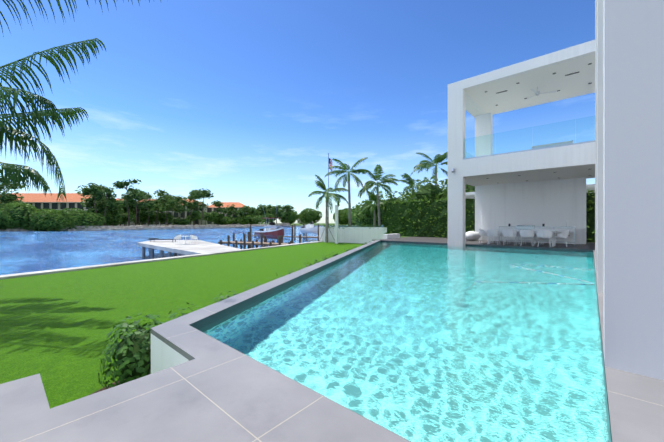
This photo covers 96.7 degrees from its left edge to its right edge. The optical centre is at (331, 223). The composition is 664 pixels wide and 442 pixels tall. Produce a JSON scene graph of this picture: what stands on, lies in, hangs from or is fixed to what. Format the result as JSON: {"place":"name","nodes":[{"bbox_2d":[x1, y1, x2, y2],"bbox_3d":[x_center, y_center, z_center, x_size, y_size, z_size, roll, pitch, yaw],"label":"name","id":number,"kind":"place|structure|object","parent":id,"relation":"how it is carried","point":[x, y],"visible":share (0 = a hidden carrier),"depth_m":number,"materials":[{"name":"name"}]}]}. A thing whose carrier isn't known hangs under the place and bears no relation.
{"place":"outdoors","nodes":[
{"label":"outdoors","id":0,"kind":"place"},
{"bbox_2d":[0,241,364,408],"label":"lawn","id":1,"kind":"structure","parent":0,"point":[55,325],"depth_m":6.86,"materials":[{"name":"plant"}]},
{"bbox_2d":[0,0,167,203],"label":"palm","id":2,"kind":"object","parent":1,"relation":"on","point":[11,171],"visible":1,"depth_m":6.55,"materials":[{"name":"green plant"}]},
{"bbox_2d":[90,241,369,394],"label":"pool wall shrubs","id":3,"kind":"object","parent":1,"relation":"on","point":[132,355],"visible":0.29,"depth_m":3.13,"materials":[{"name":"green plant"}]},
{"bbox_2d":[308,175,349,242],"bbox_3d":[-0.086,-1.290,26.679,3.533,6.158,4.128,0,0,24],"label":"palm","id":4,"kind":"object","parent":1,"relation":"on","point":[326,193],"visible":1,"depth_m":26.74,"materials":[{"name":"green plant"}]},
{"bbox_2d":[0,240,663,441],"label":"pool deck","id":5,"kind":"structure","parent":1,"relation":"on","point":[196,385],"depth_m":1.74,"materials":[{"name":"tile"}]},
{"bbox_2d":[190,240,610,441],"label":"pool shell","id":6,"kind":"object","parent":5,"relation":"in","point":[206,321],"visible":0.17,"depth_m":4.96},
{"bbox_2d":[335,205,337,243],"bbox_3d":[0.397,0.107,25.606,0.260,3.340,0.288,0,0,28],"label":"shower post","id":7,"kind":"object","parent":1,"relation":"on","point":[336,224],"visible":0.86,"depth_m":25.52,"materials":[{"name":"white metal"}]},
{"bbox_2d":[383,190,594,242],"bbox_3d":[10.840,-0.387,20.017,16.747,3.208,1.537,0,0,41],"label":"boundary hedge","id":8,"kind":"object","parent":1,"relation":"on","point":[420,218],"visible":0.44,"depth_m":22.52,"materials":[{"name":"green plant"}]},
{"bbox_2d":[0,226,383,274],"bbox_3d":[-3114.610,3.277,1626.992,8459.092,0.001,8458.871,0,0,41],"label":"river water","id":9,"kind":"structure","parent":0,"point":[26,251],"depth_m":45.14,"materials":[{"name":"blue liquid"}]},
{"bbox_2d":[137,240,239,258],"bbox_3d":[-12.648,3.127,24.914,5.782,2.500,20.298,0,0,-36],"label":"concrete dock","id":10,"kind":"object","parent":9,"relation":"in","point":[183,248],"visible":0.5,"depth_m":24.32,"materials":[{"name":"white concrete"}]},
{"bbox_2d":[148,238,175,241],"bbox_3d":[-16.988,1.697,29.732,2.619,0.360,0.817,0,0,-3],"label":"dock lounger","id":11,"kind":"object","parent":10,"relation":"on","point":[150,239],"visible":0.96,"depth_m":29.39,"materials":[{"name":"grey metal"}]},
{"bbox_2d":[190,235,198,243],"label":"chair","id":12,"kind":"object","parent":10,"relation":"on","point":[193,237],"visible":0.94,"depth_m":26.09,"materials":[{"name":"white"}]},
{"bbox_2d":[207,202,245,224],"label":"house","id":13,"kind":"structure","parent":0,"point":[210,208],"depth_m":240.29,"materials":[{"name":"orange"}]},
{"bbox_2d":[119,223,381,228],"bbox_3d":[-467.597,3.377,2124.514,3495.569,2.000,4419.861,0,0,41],"label":"shore land","id":14,"kind":"structure","parent":0,"point":[315,224],"depth_m":492.44,"materials":[{"name":"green plant"}]},
{"bbox_2d":[5,193,111,225],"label":"house","id":15,"kind":"structure","parent":14,"relation":"on","point":[40,200],"depth_m":164.79,"materials":[{"name":"orange"}]},
{"bbox_2d":[116,198,133,226],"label":"house","id":16,"kind":"structure","parent":14,"relation":"on","point":[131,223],"depth_m":208.43,"materials":[{"name":"beige"}]},
{"bbox_2d":[0,223,289,230],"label":"revetment rock","id":17,"kind":"object","parent":14,"relation":"on","point":[134,227],"visible":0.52,"depth_m":147.53,"materials":[{"name":"grey stone"}]},
{"bbox_2d":[0,174,294,225],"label":"trees","id":18,"kind":"object","parent":14,"relation":"on","point":[100,201],"visible":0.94,"depth_m":165.06,"materials":[{"name":"green plant"}]},
{"bbox_2d":[134,199,206,225],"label":"house","id":19,"kind":"structure","parent":14,"relation":"on","point":[186,214],"depth_m":212.27,"materials":[{"name":"beige"}]},
{"bbox_2d":[0,201,381,230],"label":"broadleaf trees","id":20,"kind":"object","parent":14,"relation":"on","point":[21,215],"visible":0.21,"depth_m":133.69,"materials":[{"name":"green plant"}]},
{"bbox_2d":[218,224,300,248],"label":"timber pier","id":21,"kind":"structure","parent":0,"point":[250,243],"depth_m":30.31,"materials":[{"name":"brown wood"}]},
{"bbox_2d":[255,208,284,238],"bbox_3d":[-8.108,-0.425,39.248,2.429,5.205,7.075,0,0,-36],"label":"boat on lift","id":22,"kind":"object","parent":21,"relation":"on","point":[271,233],"visible":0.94,"depth_m":38.03,"materials":[{"name":"red"}]},
{"bbox_2d":[243,224,318,240],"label":"pier","id":23,"kind":"structure","parent":0,"point":[295,236],"depth_m":56.16,"materials":[{"name":"brown wood"}]},
{"bbox_2d":[300,222,317,233],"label":"boat on lift","id":24,"kind":"object","parent":23,"relation":"on","point":[310,228],"visible":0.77,"depth_m":57.52,"materials":[{"name":"white"}]},
{"bbox_2d":[0,0,594,222],"label":"sky","id":25,"kind":"structure","parent":0,"point":[246,102],"materials":[{"name":"blue"}]},
{"bbox_2d":[319,227,386,242],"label":"garden wall","id":26,"kind":"structure","parent":0,"point":[356,235],"depth_m":26.13,"materials":[{"name":"white paint"}]},
{"bbox_2d":[324,223,386,228],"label":"plants","id":27,"kind":"object","parent":26,"relation":"attached to","point":[346,226],"visible":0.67,"depth_m":26.44,"materials":[{"name":"green plant"}]},
{"bbox_2d":[199,242,609,441],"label":"pool water","id":28,"kind":"structure","parent":0,"point":[412,342],"depth_m":2.98,"materials":[{"name":"teal liquid"}]},
{"bbox_2d":[476,264,593,284],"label":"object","id":29,"kind":"object","parent":28,"relation":"on","point":[545,272],"visible":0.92,"depth_m":5.91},
{"bbox_2d":[372,234,594,249],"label":"deck","id":30,"kind":"structure","parent":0,"point":[396,237],"depth_m":16.36,"materials":[{"name":"tile"}]},
{"bbox_2d":[466,231,480,240],"bbox_3d":[8.597,0.786,18.114,0.986,0.583,0.746,0,0,-14],"label":"bean bag","id":31,"kind":"object","parent":30,"relation":"on","point":[472,236],"visible":0.92,"depth_m":17.84,"materials":[{"name":"fabric"}]},
{"bbox_2d":[479,229,490,242],"bbox_3d":[8.108,0.693,15.683,0.551,0.772,0.627,0,0,41],"label":"dining chair","id":32,"kind":"object","parent":30,"relation":"on","point":[482,233],"visible":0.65,"depth_m":15.60,"materials":[{"name":"white"}]},
{"bbox_2d":[487,229,500,243],"bbox_3d":[8.146,0.693,14.871,0.626,0.772,0.551,0,0,41],"label":"dining chair","id":33,"kind":"object","parent":30,"relation":"on","point":[492,232],"visible":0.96,"depth_m":14.66,"materials":[{"name":"white"}]},
{"bbox_2d":[502,229,516,245],"bbox_3d":[8.675,0.693,14.408,0.626,0.772,0.552,0,0,41],"label":"dining chair","id":34,"kind":"object","parent":30,"relation":"on","point":[510,233],"visible":0.96,"depth_m":14.20,"materials":[{"name":"white"}]},
{"bbox_2d":[507,229,519,243],"bbox_3d":[9.433,0.693,15.302,0.626,0.772,0.551,0,0,41],"label":"chair","id":35,"kind":"object","parent":30,"relation":"on","point":[518,235],"visible":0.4,"depth_m":15.32,"materials":[{"name":"white"}]},
{"bbox_2d":[448,40,594,246],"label":"house","id":36,"kind":"structure","parent":30,"relation":"on","point":[558,203],"depth_m":15.13,"materials":[{"name":"white paint"}]},
{"bbox_2d":[463,120,594,159],"bbox_3d":[8.873,-3.698,13.681,3.499,1.050,9.117,0,0,-20],"label":"glass balustrade","id":37,"kind":"object","parent":36,"relation":"on","point":[471,157],"visible":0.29,"depth_m":12.92,"materials":[{"name":"clear glass"}]},
{"bbox_2d":[465,54,594,184],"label":"pavilion ceilings","id":38,"kind":"object","parent":36,"relation":"attached to","point":[575,76],"visible":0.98,"depth_m":14.52,"materials":[{"name":"white paint"}]},
{"bbox_2d":[524,87,556,100],"bbox_3d":[10.112,-6.516,14.445,1.404,0.406,1.340,0,0,41],"label":"ceiling fan","id":39,"kind":"object","parent":36,"relation":"attached to","point":[537,93],"visible":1,"depth_m":14.48,"materials":[{"name":"silver metal"}]},
{"bbox_2d":[532,140,572,148],"bbox_3d":[10.490,-3.523,14.129,1.600,0.700,0.800,0,0,41],"label":"balcony lounge","id":40,"kind":"object","parent":36,"relation":"on","point":[552,144],"depth_m":14.33,"materials":[{"name":"white paint"}]},
{"bbox_2d":[487,229,555,246],"bbox_3d":[9.324,0.705,14.618,2.800,0.745,0.900,0,0,41],"label":"dining table","id":41,"kind":"object","parent":30,"relation":"on","point":[553,237],"visible":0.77,"depth_m":14.02,"materials":[{"name":"white"}]},
{"bbox_2d":[519,230,534,245],"bbox_3d":[9.209,0.693,13.942,0.626,0.772,0.553,0,0,41],"label":"dining chair","id":42,"kind":"object","parent":30,"relation":"on","point":[526,233],"visible":0.96,"depth_m":13.74,"materials":[{"name":"white"}]},
{"bbox_2d":[523,229,535,244],"bbox_3d":[9.955,0.693,14.843,0.626,0.772,0.552,0,0,41],"label":"chair","id":43,"kind":"object","parent":30,"relation":"on","point":[533,237],"visible":0.33,"depth_m":14.82,"materials":[{"name":"white"}]},
{"bbox_2d":[466,184,594,198],"bbox_3d":[14.040,-0.548,19.494,10.530,3.250,4.050,0,0,41],"label":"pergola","id":44,"kind":"object","parent":30,"relation":"on","point":[471,195],"visible":0.02,"depth_m":19.04,"materials":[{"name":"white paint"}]},
{"bbox_2d":[499,221,574,244],"bbox_3d":[10.691,0.481,15.534,3.250,1.192,0.720,0,0,41],"label":"dining table","id":45,"kind":"object","parent":30,"relation":"on","point":[560,229],"visible":0.75,"depth_m":15.22,"materials":[{"name":"silver metal"}]},
{"bbox_2d":[536,230,552,246],"bbox_3d":[9.711,0.693,13.502,0.626,0.772,0.553,0,0,41],"label":"dining chair","id":46,"kind":"object","parent":30,"relation":"on","point":[543,233],"visible":0.96,"depth_m":13.30,"materials":[{"name":"white"}]},
{"bbox_2d":[554,230,568,246],"bbox_3d":[10.540,0.693,13.553,0.551,0.772,0.627,0,0,41],"label":"dining chair","id":47,"kind":"object","parent":30,"relation":"on","point":[565,234],"visible":0.94,"depth_m":13.32,"materials":[{"name":"white"}]},
{"bbox_2d":[595,0,663,379],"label":"house blade walls","id":48,"kind":"structure","parent":0,"point":[629,152],"depth_m":2.13,"materials":[{"name":"white paint"}]},
{"bbox_3d":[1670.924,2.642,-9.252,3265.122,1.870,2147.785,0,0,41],"label":"neighbouring land","id":49,"kind":"structure","parent":0,"visible":0},
{"bbox_2d":[328,153,331,223],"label":"flagpole","id":50,"kind":"object","parent":49,"relation":"on","point":[329,162],"visible":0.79,"depth_m":45.94,"materials":[{"name":"grey metal"}]},
{"bbox_2d":[325,157,370,242],"bbox_3d":[1.436,-2.128,27.673,3.959,7.834,4.409,0,0,41],"label":"palm","id":51,"kind":"object","parent":49,"relation":"on","point":[344,167],"visible":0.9,"depth_m":27.24,"materials":[{"name":"green plant"}]},
{"bbox_2d":[360,190,384,226],"bbox_3d":[4.999,-1.298,32.845,3.394,4.750,3.563,0,0,41],"label":"palm","id":52,"kind":"object","parent":49,"relation":"on","point":[369,208],"visible":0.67,"depth_m":32.80,"materials":[{"name":"green plant"}]},
{"bbox_2d":[358,164,398,226],"bbox_3d":[4.146,-1.605,26.484,3.456,6.788,4.002,0,0,-6],"label":"palm","id":53,"kind":"object","parent":49,"relation":"on","point":[376,177],"visible":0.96,"depth_m":26.34,"materials":[{"name":"green plant"}]},
{"bbox_2d":[346,176,474,226],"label":"neighbour trees","id":54,"kind":"object","parent":49,"relation":"on","point":[429,191],"visible":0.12,"depth_m":29.89,"materials":[{"name":"green plant"}]},
{"bbox_2d":[399,173,431,197],"bbox_3d":[9.432,-2.394,33.775,3.582,6.942,4.462,0,0,13],"label":"palm","id":55,"kind":"object","parent":49,"relation":"on","point":[409,180],"visible":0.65,"depth_m":33.69,"materials":[{"name":"green plant"}]},
{"bbox_2d":[410,151,447,185],"bbox_3d":[10.458,-3.264,30.992,4.489,8.683,5.028,0,0,-31],"label":"palm","id":56,"kind":"object","parent":49,"relation":"on","point":[439,158],"visible":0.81,"depth_m":30.67,"materials":[{"name":"green plant"}]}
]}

